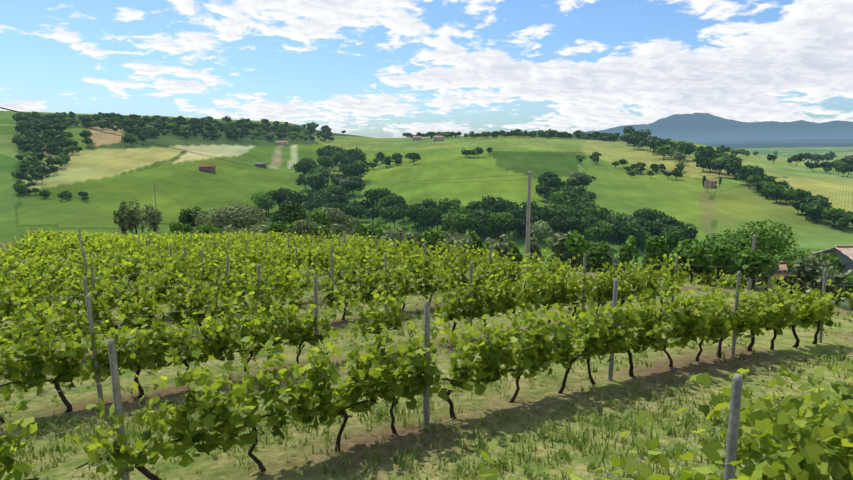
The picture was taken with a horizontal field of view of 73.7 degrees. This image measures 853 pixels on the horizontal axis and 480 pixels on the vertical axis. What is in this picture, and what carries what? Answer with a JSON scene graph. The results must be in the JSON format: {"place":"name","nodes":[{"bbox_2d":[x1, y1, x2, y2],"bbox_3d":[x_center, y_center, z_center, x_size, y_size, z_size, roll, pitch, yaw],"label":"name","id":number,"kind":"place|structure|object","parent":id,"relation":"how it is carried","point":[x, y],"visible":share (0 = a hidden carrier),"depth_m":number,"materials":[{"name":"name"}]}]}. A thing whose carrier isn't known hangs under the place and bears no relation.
{"place":"outdoors","nodes":[
{"label":"outdoors","id":0,"kind":"place"},
{"bbox_2d":[0,111,852,479],"bbox_3d":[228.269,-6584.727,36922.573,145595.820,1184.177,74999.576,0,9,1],"label":"ground","id":1,"kind":"structure","parent":0,"point":[106,171],"depth_m":309.97,"materials":[{"name":"green plant"}]},
{"bbox_2d":[198,164,215,172],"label":"red farmhouse","id":2,"kind":"object","parent":1,"relation":"on","point":[211,168],"visible":1,"depth_m":569.28,"materials":[{"name":"brick"}]},
{"bbox_2d":[255,162,266,167],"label":"dark barn","id":3,"kind":"structure","parent":1,"relation":"on","point":[261,164],"depth_m":664.02,"materials":[{"name":"metal"}]},
{"bbox_2d":[275,141,288,145],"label":"farmhouse","id":4,"kind":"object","parent":1,"relation":"on","point":[284,143],"depth_m":851.28,"materials":[{"name":"ceramic"}]},
{"bbox_2d":[0,226,826,479],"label":"vineyard posts","id":5,"kind":"object","parent":1,"relation":"on","point":[734,416],"visible":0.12,"depth_m":9.78,"materials":[{"name":"concrete"}]},
{"bbox_2d":[0,234,852,479],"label":"trellis wires","id":6,"kind":"object","parent":5,"relation":"attached to","point":[378,334],"visible":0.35,"depth_m":12.47,"materials":[{"name":"silver metal"}]},
{"bbox_2d":[412,136,421,140],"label":"ridge house","id":7,"kind":"structure","parent":1,"relation":"on","point":[417,138],"depth_m":930.62,"materials":[{"name":"ceramic"}]},
{"bbox_2d":[0,259,852,479],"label":"grass tufts","id":8,"kind":"object","parent":1,"relation":"on","point":[19,454],"visible":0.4,"depth_m":8.45,"materials":[{"name":"green plant"}]},
{"bbox_2d":[0,227,852,479],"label":"vine","id":9,"kind":"object","parent":1,"relation":"on","point":[47,243],"depth_m":24.37,"materials":[{"name":"green plant"}]},
{"bbox_2d":[0,247,852,479],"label":"vine leaves","id":10,"kind":"object","parent":9,"relation":"attached to","point":[817,450],"visible":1,"depth_m":9.29,"materials":[{"name":"green plant"}]},
{"bbox_2d":[20,118,852,310],"bbox_3d":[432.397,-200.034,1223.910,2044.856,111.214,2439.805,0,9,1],"label":"tree trunks","id":11,"kind":"object","parent":1,"relation":"on","point":[690,271],"visible":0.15,"depth_m":332.10,"materials":[{"name":"brown plant"}]},
{"bbox_2d":[11,111,852,253],"bbox_3d":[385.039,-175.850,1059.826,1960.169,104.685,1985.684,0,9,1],"label":"dark tree crowns","id":12,"kind":"object","parent":11,"relation":"attached to","point":[657,223],"visible":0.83,"depth_m":451.32,"materials":[{"name":"green plant"}]},
{"bbox_2d":[12,111,852,301],"bbox_3d":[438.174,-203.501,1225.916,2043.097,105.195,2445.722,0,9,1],"label":"trees","id":13,"kind":"object","parent":11,"relation":"attached to","point":[742,253],"visible":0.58,"depth_m":53.24,"materials":[{"name":"green plant"}]},
{"bbox_2d":[13,114,852,298],"bbox_3d":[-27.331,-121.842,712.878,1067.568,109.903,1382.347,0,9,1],"label":"trees","id":14,"kind":"object","parent":11,"relation":"attached to","point":[237,217],"visible":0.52,"depth_m":94.11,"materials":[{"name":"green plant"}]},
{"bbox_2d":[433,136,443,140],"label":"ridge house","id":15,"kind":"structure","parent":1,"relation":"on","point":[438,138],"depth_m":885.36,"materials":[{"name":"ceramic"}]},
{"bbox_2d":[154,171,755,290],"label":"utility poles","id":16,"kind":"object","parent":1,"relation":"on","point":[527,246],"visible":0.46,"depth_m":33.17,"materials":[{"name":"grey wood"}]},
{"bbox_2d":[0,107,852,269],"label":"power lines","id":17,"kind":"object","parent":16,"relation":"attached to","point":[342,180],"visible":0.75,"depth_m":36.50,"materials":[{"name":"black metal"}]},
{"bbox_2d":[704,178,716,188],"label":"pink house","id":18,"kind":"structure","parent":1,"relation":"on","point":[711,183],"depth_m":452.27,"materials":[{"name":"ceramic"}]},
{"bbox_2d":[747,261,798,295],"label":"house","id":19,"kind":"structure","parent":1,"relation":"on","point":[784,271],"depth_m":43.98,"materials":[{"name":"stone"}]},
{"bbox_2d":[800,245,852,297],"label":"neighbour house","id":20,"kind":"structure","parent":1,"relation":"on","point":[844,253],"depth_m":45.41,"materials":[{"name":"stone"}]},
{"bbox_2d":[805,289,850,310],"bbox_3d":[29.242,4.184,41.478,1.800,1.472,4.100,3,10,16],"label":"white parked car","id":21,"kind":"object","parent":1,"relation":"on","point":[847,307],"visible":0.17,"depth_m":39.55,"materials":[{"name":"paint"}]},
{"bbox_2d":[0,0,852,137],"label":"sky","id":22,"kind":"structure","parent":0,"point":[368,68],"materials":[{"name":"blue"}]}
]}

